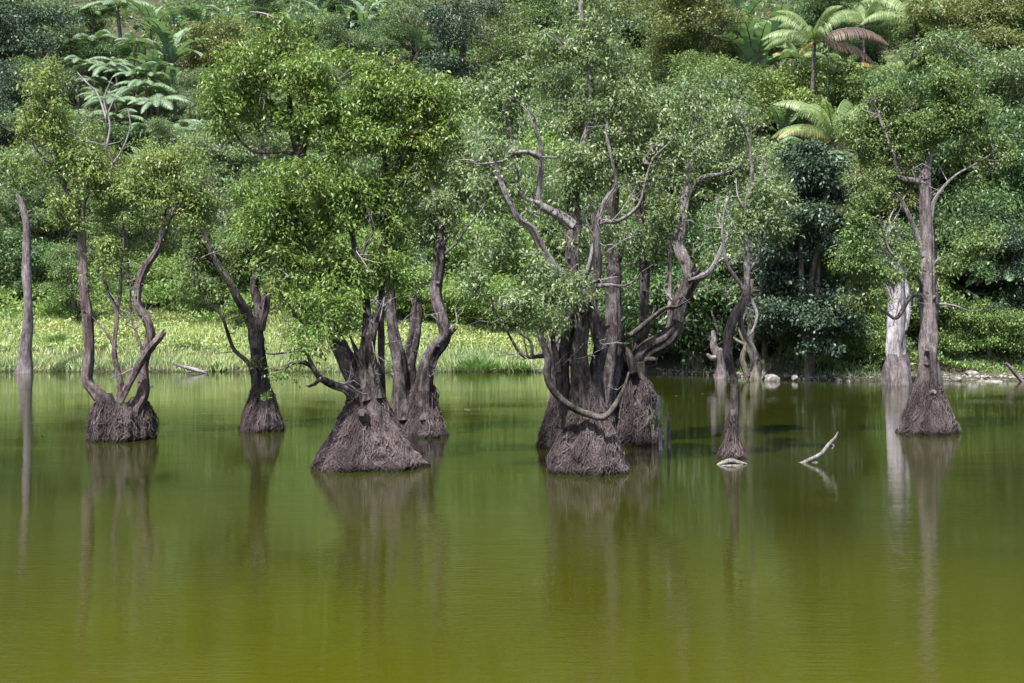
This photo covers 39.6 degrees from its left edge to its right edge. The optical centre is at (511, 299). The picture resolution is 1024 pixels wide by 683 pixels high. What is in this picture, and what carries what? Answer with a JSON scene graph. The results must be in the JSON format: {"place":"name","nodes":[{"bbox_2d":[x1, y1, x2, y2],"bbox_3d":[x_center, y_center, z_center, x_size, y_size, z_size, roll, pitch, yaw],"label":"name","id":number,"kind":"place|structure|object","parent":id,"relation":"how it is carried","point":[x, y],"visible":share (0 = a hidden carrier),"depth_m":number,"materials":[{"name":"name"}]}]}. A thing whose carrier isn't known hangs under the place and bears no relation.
{"place":"outdoors","nodes":[
{"label":"outdoors","id":0,"kind":"place"},
{"bbox_2d":[0,371,1023,682],"bbox_3d":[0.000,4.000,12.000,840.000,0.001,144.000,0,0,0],"label":"water","id":1,"kind":"structure","parent":0,"point":[200,539],"depth_m":23.26,"materials":[{"name":"green liquid"}]},
{"bbox_2d":[14,193,33,373],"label":"dead tree","id":2,"kind":"object","parent":1,"relation":"in","point":[24,363],"visible":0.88,"depth_m":77.31,"materials":[{"name":"grey wood"}]},
{"bbox_2d":[0,53,229,442],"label":"swamp tree","id":3,"kind":"object","parent":1,"relation":"on","point":[110,418],"visible":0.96,"depth_m":40.60,"materials":[{"name":"green plant"}]},
{"bbox_2d":[168,163,319,432],"bbox_3d":[-7.963,0.048,43.734,5.288,8.580,3.135,0,0,0],"label":"swamp tree","id":4,"kind":"object","parent":1,"relation":"on","point":[258,415],"visible":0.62,"depth_m":43.44,"materials":[{"name":"green plant"}]},
{"bbox_2d":[188,0,485,472],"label":"swamp tree","id":5,"kind":"object","parent":1,"relation":"on","point":[368,433],"visible":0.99,"depth_m":34.06,"materials":[{"name":"green plant"}]},
{"bbox_2d":[370,69,495,437],"bbox_3d":[-2.282,-1.225,41.846,3.973,11.068,2.694,0,0,7],"label":"swamp tree","id":6,"kind":"object","parent":1,"relation":"on","point":[414,405],"visible":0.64,"depth_m":41.64,"materials":[{"name":"green plant"}]},
{"bbox_2d":[448,354,505,370],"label":"grass tussock","id":7,"kind":"object","parent":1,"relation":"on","point":[483,364],"depth_m":79.11,"materials":[{"name":"green plant"}]},
{"bbox_2d":[449,0,727,476],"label":"swamp tree","id":8,"kind":"object","parent":1,"relation":"on","point":[587,442],"visible":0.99,"depth_m":33.10,"materials":[{"name":"green plant"}]},
{"bbox_2d":[535,165,665,449],"bbox_3d":[2.351,0.157,38.885,3.608,8.355,1.990,0,0,-14],"label":"swamp tree","id":9,"kind":"object","parent":1,"relation":"in","point":[549,428],"visible":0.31,"depth_m":38.92,"materials":[{"name":"green plant"}]},
{"bbox_2d":[613,89,769,445],"bbox_3d":[4.891,-0.810,40.182,4.760,10.390,2.701,0,0,0],"label":"swamp tree","id":10,"kind":"object","parent":1,"relation":"in","point":[637,402],"visible":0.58,"depth_m":39.63,"materials":[{"name":"green plant"}]},
{"bbox_2d":[690,96,807,458],"bbox_3d":[5.928,-0.504,36.059,3.013,9.451,2.267,0,0,0],"label":"swamp tree","id":11,"kind":"object","parent":1,"relation":"on","point":[731,445],"visible":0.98,"depth_m":35.98,"materials":[{"name":"green plant"}]},
{"bbox_2d":[733,279,766,379],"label":"dead tree","id":12,"kind":"object","parent":1,"relation":"in","point":[759,371],"visible":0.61,"depth_m":71.45,"materials":[{"name":"grey wood"}]},
{"bbox_2d":[842,201,920,385],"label":"white trunk tree","id":13,"kind":"object","parent":1,"relation":"in","point":[896,370],"visible":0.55,"depth_m":66.64,"materials":[{"name":"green plant"}]},
{"bbox_2d":[824,51,1021,435],"bbox_3d":[12.321,-1.572,42.533,6.281,11.853,3.072,0,0,0],"label":"swamp tree","id":14,"kind":"object","parent":1,"relation":"on","point":[955,116],"visible":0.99,"depth_m":42.53,"materials":[{"name":"green plant"}]},
{"bbox_2d":[0,0,1023,380],"bbox_3d":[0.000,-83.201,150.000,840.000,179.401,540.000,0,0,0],"label":"ground","id":15,"kind":"structure","parent":0,"point":[668,362],"depth_m":89.05,"materials":[{"name":"green plant"}]},
{"bbox_2d":[0,57,88,178],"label":"tree","id":16,"kind":"object","parent":15,"relation":"on","point":[10,98],"visible":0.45,"depth_m":117.95,"materials":[{"name":"green plant"}]},
{"bbox_2d":[0,139,90,257],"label":"tree","id":17,"kind":"object","parent":15,"relation":"on","point":[14,209],"visible":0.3,"depth_m":104.96,"materials":[{"name":"green plant"}]},
{"bbox_2d":[0,226,92,304],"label":"bush","id":18,"kind":"object","parent":15,"relation":"on","point":[12,245],"visible":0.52,"depth_m":96.90,"materials":[{"name":"green plant"}]},
{"bbox_2d":[0,0,98,105],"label":"tree","id":19,"kind":"object","parent":15,"relation":"on","point":[12,37],"visible":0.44,"depth_m":136.34,"materials":[{"name":"green plant"}]},
{"bbox_2d":[1,173,100,283],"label":"tree","id":20,"kind":"object","parent":15,"relation":"on","point":[39,194],"visible":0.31,"depth_m":103.51,"materials":[{"name":"green plant"}]},
{"bbox_2d":[0,104,107,200],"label":"tree","id":21,"kind":"object","parent":15,"relation":"on","point":[79,123],"visible":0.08,"depth_m":115.31,"materials":[{"name":"green plant"}]},
{"bbox_2d":[19,0,93,64],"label":"tree","id":22,"kind":"object","parent":15,"relation":"on","point":[81,29],"visible":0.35,"depth_m":147.08,"materials":[{"name":"green plant"}]},
{"bbox_2d":[32,238,103,321],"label":"tree","id":23,"kind":"object","parent":15,"relation":"on","point":[68,289],"visible":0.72,"depth_m":90.64,"materials":[{"name":"green plant"}]},
{"bbox_2d":[49,2,114,54],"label":"bush","id":24,"kind":"object","parent":15,"relation":"on","point":[99,25],"visible":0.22,"depth_m":152.69,"materials":[{"name":"green plant"}]},
{"bbox_2d":[74,38,141,81],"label":"bush","id":25,"kind":"object","parent":15,"relation":"on","point":[102,49],"visible":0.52,"depth_m":143.26,"materials":[{"name":"green plant"}]},
{"bbox_2d":[74,120,145,169],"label":"bush","id":26,"kind":"object","parent":15,"relation":"on","point":[115,131],"visible":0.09,"depth_m":122.51,"materials":[{"name":"green plant"}]},
{"bbox_2d":[48,172,179,300],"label":"tree","id":27,"kind":"object","parent":15,"relation":"on","point":[129,226],"visible":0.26,"depth_m":96.85,"materials":[{"name":"green plant"}]},
{"bbox_2d":[81,0,155,57],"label":"tree fern","id":28,"kind":"object","parent":15,"relation":"on","point":[113,4],"visible":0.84,"depth_m":150.01,"materials":[{"name":"green plant"}]},
{"bbox_2d":[114,79,177,133],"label":"tree fern","id":29,"kind":"object","parent":15,"relation":"on","point":[141,84],"visible":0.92,"depth_m":130.55,"materials":[{"name":"green plant"}]},
{"bbox_2d":[114,245,186,306],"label":"bush","id":30,"kind":"object","parent":15,"relation":"on","point":[159,262],"visible":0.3,"depth_m":95.00,"materials":[{"name":"green plant"}]},
{"bbox_2d":[123,0,181,54],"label":"banana plant","id":31,"kind":"object","parent":15,"relation":"on","point":[148,10],"visible":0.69,"depth_m":147.17,"materials":[{"name":"green plant"}]},
{"bbox_2d":[127,93,193,152],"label":"tree fern","id":32,"kind":"object","parent":15,"relation":"on","point":[156,100],"visible":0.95,"depth_m":126.56,"materials":[{"name":"green plant"}]},
{"bbox_2d":[115,135,214,236],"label":"tree","id":33,"kind":"object","parent":15,"relation":"on","point":[156,148],"visible":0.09,"depth_m":108.66,"materials":[{"name":"green plant"}]},
{"bbox_2d":[127,17,213,95],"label":"banana plant","id":34,"kind":"object","parent":15,"relation":"on","point":[170,52],"visible":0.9,"depth_m":138.94,"materials":[{"name":"green plant"}]},
{"bbox_2d":[141,116,204,161],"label":"tree","id":35,"kind":"object","parent":15,"relation":"on","point":[159,127],"visible":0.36,"depth_m":121.05,"materials":[{"name":"green plant"}]},
{"bbox_2d":[135,193,239,259],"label":"tree","id":36,"kind":"object","parent":15,"relation":"on","point":[223,229],"visible":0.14,"depth_m":98.83,"materials":[{"name":"green plant"}]},
{"bbox_2d":[166,64,218,119],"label":"tree","id":37,"kind":"object","parent":15,"relation":"on","point":[192,93],"visible":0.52,"depth_m":132.14,"materials":[{"name":"green plant"}]},
{"bbox_2d":[146,230,265,312],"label":"bush","id":38,"kind":"object","parent":15,"relation":"on","point":[210,291],"visible":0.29,"depth_m":92.23,"materials":[{"name":"green plant"}]},
{"bbox_2d":[155,128,257,233],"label":"tree","id":39,"kind":"object","parent":15,"relation":"on","point":[202,139],"visible":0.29,"depth_m":108.12,"materials":[{"name":"green plant"}]},
{"bbox_2d":[170,13,267,72],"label":"bush","id":40,"kind":"object","parent":15,"relation":"on","point":[215,33],"visible":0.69,"depth_m":142.78,"materials":[{"name":"green plant"}]},
{"bbox_2d":[181,88,286,183],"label":"tree","id":41,"kind":"object","parent":15,"relation":"on","point":[219,160],"visible":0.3,"depth_m":119.94,"materials":[{"name":"green plant"}]},
{"bbox_2d":[239,0,285,35],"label":"tree","id":42,"kind":"object","parent":15,"relation":"on","point":[265,6],"visible":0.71,"depth_m":157.50,"materials":[{"name":"green plant"}]},
{"bbox_2d":[0,348,625,371],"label":"shore grass","id":43,"kind":"structure","parent":15,"relation":"on","point":[133,361],"depth_m":79.90,"materials":[{"name":"green plant"}]},
{"bbox_2d":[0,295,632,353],"bbox_3d":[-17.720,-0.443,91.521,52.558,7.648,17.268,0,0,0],"label":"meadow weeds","id":44,"kind":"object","parent":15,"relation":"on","point":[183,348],"visible":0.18,"depth_m":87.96,"materials":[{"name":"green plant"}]},
{"bbox_2d":[0,195,633,371],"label":"meadow grass","id":45,"kind":"structure","parent":15,"relation":"on","point":[4,354],"depth_m":84.53,"materials":[{"name":"green plant"}]},
{"bbox_2d":[0,72,633,320],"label":"meadow scrub","id":46,"kind":"object","parent":15,"relation":"on","point":[146,294],"visible":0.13,"depth_m":94.35,"materials":[{"name":"green plant"}]},
{"bbox_2d":[271,277,374,334],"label":"bush","id":47,"kind":"object","parent":15,"relation":"on","point":[352,324],"visible":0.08,"depth_m":86.98,"materials":[{"name":"green plant"}]},
{"bbox_2d":[305,11,394,95],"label":"tree","id":48,"kind":"object","parent":15,"relation":"on","point":[366,41],"visible":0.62,"depth_m":135.09,"materials":[{"name":"green plant"}]},
{"bbox_2d":[357,19,409,69],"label":"tree","id":49,"kind":"object","parent":15,"relation":"on","point":[373,26],"visible":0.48,"depth_m":145.80,"materials":[{"name":"green plant"}]},
{"bbox_2d":[316,76,460,195],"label":"tree","id":50,"kind":"object","parent":15,"relation":"on","point":[374,161],"visible":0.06,"depth_m":114.94,"materials":[{"name":"green plant"}]},
{"bbox_2d":[351,251,457,318],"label":"bush","id":51,"kind":"object","parent":15,"relation":"on","point":[402,307],"visible":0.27,"depth_m":90.79,"materials":[{"name":"green plant"}]},
{"bbox_2d":[377,0,450,62],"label":"tree","id":52,"kind":"object","parent":15,"relation":"on","point":[405,17],"visible":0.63,"depth_m":148.56,"materials":[{"name":"green plant"}]},
{"bbox_2d":[395,277,483,323],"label":"bush","id":53,"kind":"object","parent":15,"relation":"on","point":[428,305],"visible":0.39,"depth_m":90.06,"materials":[{"name":"green plant"}]},
{"bbox_2d":[404,0,514,86],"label":"tree","id":54,"kind":"object","parent":15,"relation":"on","point":[460,39],"visible":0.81,"depth_m":133.27,"materials":[{"name":"green plant"}]},
{"bbox_2d":[437,108,528,220],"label":"tree","id":55,"kind":"object","parent":15,"relation":"on","point":[471,208],"visible":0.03,"depth_m":107.13,"materials":[{"name":"green plant"}]},
{"bbox_2d":[406,206,564,290],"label":"bush","id":56,"kind":"object","parent":15,"relation":"on","point":[453,254],"visible":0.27,"depth_m":94.07,"materials":[{"name":"green plant"}]},
{"bbox_2d":[422,271,557,331],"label":"bush","id":57,"kind":"object","parent":15,"relation":"on","point":[494,286],"visible":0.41,"depth_m":88.17,"materials":[{"name":"green plant"}]},
{"bbox_2d":[458,0,531,81],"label":"tree","id":58,"kind":"object","parent":15,"relation":"on","point":[491,19],"visible":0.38,"depth_m":142.85,"materials":[{"name":"green plant"}]},
{"bbox_2d":[0,0,1021,299],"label":"undergrowth","id":59,"kind":"object","parent":15,"relation":"on","point":[224,8],"visible":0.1,"depth_m":133.93,"materials":[{"name":"green plant"}]},
{"bbox_2d":[475,0,555,97],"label":"tree","id":60,"kind":"object","parent":15,"relation":"on","point":[515,45],"visible":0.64,"depth_m":136.69,"materials":[{"name":"green plant"}]},
{"bbox_2d":[492,0,576,61],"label":"tree","id":61,"kind":"object","parent":15,"relation":"on","point":[554,11],"visible":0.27,"depth_m":145.90,"materials":[{"name":"green plant"}]},
{"bbox_2d":[508,158,628,279],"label":"tree","id":62,"kind":"object","parent":15,"relation":"on","point":[553,194],"visible":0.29,"depth_m":100.46,"materials":[{"name":"green plant"}]},
{"bbox_2d":[514,52,647,193],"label":"tree","id":63,"kind":"object","parent":15,"relation":"on","point":[556,84],"visible":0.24,"depth_m":110.67,"materials":[{"name":"green plant"}]},
{"bbox_2d":[584,0,660,76],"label":"tree","id":64,"kind":"object","parent":15,"relation":"on","point":[629,31],"visible":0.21,"depth_m":125.71,"materials":[{"name":"green plant"}]},
{"bbox_2d":[589,1,701,137],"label":"tree","id":65,"kind":"object","parent":15,"relation":"on","point":[656,73],"visible":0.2,"depth_m":107.52,"materials":[{"name":"green plant"}]},
{"bbox_2d":[581,201,730,363],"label":"tree","id":66,"kind":"object","parent":15,"relation":"on","point":[633,316],"visible":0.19,"depth_m":77.56,"materials":[{"name":"green plant"}]},
{"bbox_2d":[610,0,759,93],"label":"tree","id":67,"kind":"object","parent":15,"relation":"on","point":[689,16],"visible":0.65,"depth_m":101.39,"materials":[{"name":"green plant"}]},
{"bbox_2d":[598,243,774,369],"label":"bush","id":68,"kind":"object","parent":15,"relation":"on","point":[698,307],"visible":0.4,"depth_m":74.94,"materials":[{"name":"green plant"}]},
{"bbox_2d":[635,70,773,211],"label":"tree","id":69,"kind":"object","parent":15,"relation":"on","point":[725,81],"visible":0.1,"depth_m":90.41,"materials":[{"name":"green plant"}]},
{"bbox_2d":[662,49,781,161],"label":"tree","id":70,"kind":"object","parent":15,"relation":"on","point":[719,65],"visible":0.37,"depth_m":95.32,"materials":[{"name":"green plant"}]},
{"bbox_2d":[673,177,792,309],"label":"tree","id":71,"kind":"object","parent":15,"relation":"on","point":[707,221],"visible":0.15,"depth_m":76.48,"materials":[{"name":"green plant"}]},
{"bbox_2d":[692,133,816,230],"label":"tree","id":72,"kind":"object","parent":15,"relation":"on","point":[773,150],"visible":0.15,"depth_m":80.03,"materials":[{"name":"green plant"}]},
{"bbox_2d":[713,21,806,105],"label":"banana plant","id":73,"kind":"object","parent":15,"relation":"on","point":[754,52],"visible":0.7,"depth_m":100.48,"materials":[{"name":"green plant"}]},
{"bbox_2d":[690,205,832,360],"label":"tree","id":74,"kind":"object","parent":15,"relation":"on","point":[732,291],"visible":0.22,"depth_m":73.87,"materials":[{"name":"green plant"}]},
{"bbox_2d":[734,3,821,72],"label":"banana plant","id":75,"kind":"object","parent":15,"relation":"on","point":[775,25],"visible":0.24,"depth_m":103.51,"materials":[{"name":"green plant"}]},
{"bbox_2d":[746,55,855,138],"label":"bush","id":76,"kind":"object","parent":15,"relation":"on","point":[786,86],"visible":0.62,"depth_m":97.71,"materials":[{"name":"green leaf"},{"name":"twig"}]},
{"bbox_2d":[736,138,886,378],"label":"tree","id":77,"kind":"object","parent":15,"relation":"on","point":[817,180],"visible":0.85,"depth_m":70.03,"materials":[{"name":"green plant"}]},
{"bbox_2d":[771,98,867,203],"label":"tree fern","id":78,"kind":"object","parent":15,"relation":"on","point":[823,119],"visible":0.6,"depth_m":88.13,"materials":[{"name":"green plant"}]},
{"bbox_2d":[628,124,1020,365],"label":"bank vines","id":79,"kind":"object","parent":15,"relation":"on","point":[840,356],"visible":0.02,"depth_m":73.82,"materials":[{"name":"green plant"}]},
{"bbox_2d":[761,5,888,141],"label":"tree fern","id":80,"kind":"object","parent":15,"relation":"on","point":[800,37],"visible":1,"depth_m":97.04,"materials":[{"name":"green plant"}]},
{"bbox_2d":[785,0,870,59],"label":"tree","id":81,"kind":"object","parent":15,"relation":"on","point":[810,10],"visible":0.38,"depth_m":111.89,"materials":[{"name":"green plant"}]},
{"bbox_2d":[654,350,1020,380],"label":"bank grass","id":82,"kind":"structure","parent":15,"relation":"on","point":[817,370],"depth_m":72.13,"materials":[{"name":"green plant"}]},
{"bbox_2d":[655,348,1023,380],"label":"shore gravel","id":83,"kind":"structure","parent":15,"relation":"on","point":[947,376],"depth_m":71.65,"materials":[{"name":"grey gravel"}]},
{"bbox_2d":[803,226,891,328],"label":"tree","id":84,"kind":"object","parent":15,"relation":"on","point":[835,278],"visible":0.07,"depth_m":73.69,"materials":[{"name":"green plant"}]},
{"bbox_2d":[816,31,884,94],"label":"tree","id":85,"kind":"object","parent":15,"relation":"on","point":[857,43],"visible":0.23,"depth_m":104.53,"materials":[{"name":"green plant"}]},
{"bbox_2d":[796,53,908,127],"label":"bush","id":86,"kind":"object","parent":15,"relation":"on","point":[843,93],"visible":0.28,"depth_m":97.79,"materials":[{"name":"green plant"}]},
{"bbox_2d":[831,0,901,73],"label":"palm tree","id":87,"kind":"object","parent":15,"relation":"on","point":[872,10],"visible":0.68,"depth_m":102.81,"materials":[{"name":"green plant"}]},
{"bbox_2d":[834,16,911,75],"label":"tree","id":88,"kind":"object","parent":15,"relation":"on","point":[891,26],"visible":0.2,"depth_m":105.60,"materials":[{"name":"green plant"}]},
{"bbox_2d":[807,154,945,279],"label":"tree","id":89,"kind":"object","parent":15,"relation":"on","point":[893,205],"visible":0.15,"depth_m":76.70,"materials":[{"name":"green plant"}]},
{"bbox_2d":[846,306,916,359],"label":"bush","id":90,"kind":"object","parent":15,"relation":"on","point":[873,318],"visible":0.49,"depth_m":72.33,"materials":[{"name":"green plant"}]},
{"bbox_2d":[765,167,1023,372],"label":"bank vines","id":91,"kind":"object","parent":15,"relation":"on","point":[952,362],"visible":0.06,"depth_m":72.53,"materials":[{"name":"green plant"}]},
{"bbox_2d":[860,0,955,112],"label":"tree fern","id":92,"kind":"object","parent":15,"relation":"on","point":[899,4],"visible":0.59,"depth_m":100.91,"materials":[{"name":"green plant"}]},
{"bbox_2d":[838,243,985,336],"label":"bush","id":93,"kind":"object","parent":15,"relation":"on","point":[943,296],"visible":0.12,"depth_m":73.03,"materials":[{"name":"green plant"}]},
{"bbox_2d":[875,21,965,108],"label":"tree","id":94,"kind":"object","parent":15,"relation":"on","point":[907,37],"visible":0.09,"depth_m":102.62,"materials":[{"name":"green plant"}]},
{"bbox_2d":[849,132,997,262],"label":"tree","id":95,"kind":"object","parent":15,"relation":"on","point":[943,159],"visible":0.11,"depth_m":77.59,"materials":[{"name":"green plant"}]},
{"bbox_2d":[859,59,1012,182],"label":"tree","id":96,"kind":"object","parent":15,"relation":"on","point":[912,82],"visible":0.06,"depth_m":88.62,"materials":[{"name":"green plant"}]},
{"bbox_2d":[883,25,1023,172],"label":"tree","id":97,"kind":"object","parent":15,"relation":"on","point":[1010,72],"visible":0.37,"depth_m":88.14,"materials":[{"name":"green plant"}]},
{"bbox_2d":[889,0,1023,108],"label":"tree","id":98,"kind":"object","parent":15,"relation":"on","point":[982,14],"visible":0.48,"depth_m":98.76,"materials":[{"name":"green plant"}]},
{"bbox_2d":[895,183,1023,335],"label":"tree","id":99,"kind":"object","parent":15,"relation":"on","point":[942,235],"visible":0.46,"depth_m":73.85,"materials":[{"name":"green plant"}]},
{"bbox_2d":[938,306,988,356],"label":"bush","id":100,"kind":"object","parent":15,"relation":"on","point":[952,335],"visible":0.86,"depth_m":73.03,"materials":[{"name":"green plant"}]},
{"bbox_2d":[912,124,1023,218],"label":"tree","id":101,"kind":"object","parent":15,"relation":"on","point":[996,181],"visible":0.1,"depth_m":77.89,"materials":[{"name":"green plant"}]},
{"bbox_2d":[931,99,1023,255],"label":"tree","id":102,"kind":"object","parent":15,"relation":"on","point":[1017,129],"visible":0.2,"depth_m":77.73,"materials":[{"name":"green plant"}]},
{"bbox_2d":[947,296,1023,357],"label":"bush","id":103,"kind":"object","parent":15,"relation":"on","point":[990,345],"visible":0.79,"depth_m":72.62,"materials":[{"name":"green plant"}]},
{"bbox_2d":[948,204,1023,322],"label":"tree","id":104,"kind":"object","parent":15,"relation":"on","point":[1017,241],"visible":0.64,"depth_m":73.21,"materials":[{"name":"green plant"}]},
{"bbox_2d":[978,300,1023,356],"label":"bush","id":105,"kind":"object","parent":15,"relation":"on","point":[1016,338],"visible":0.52,"depth_m":72.59,"materials":[{"name":"green plant"}]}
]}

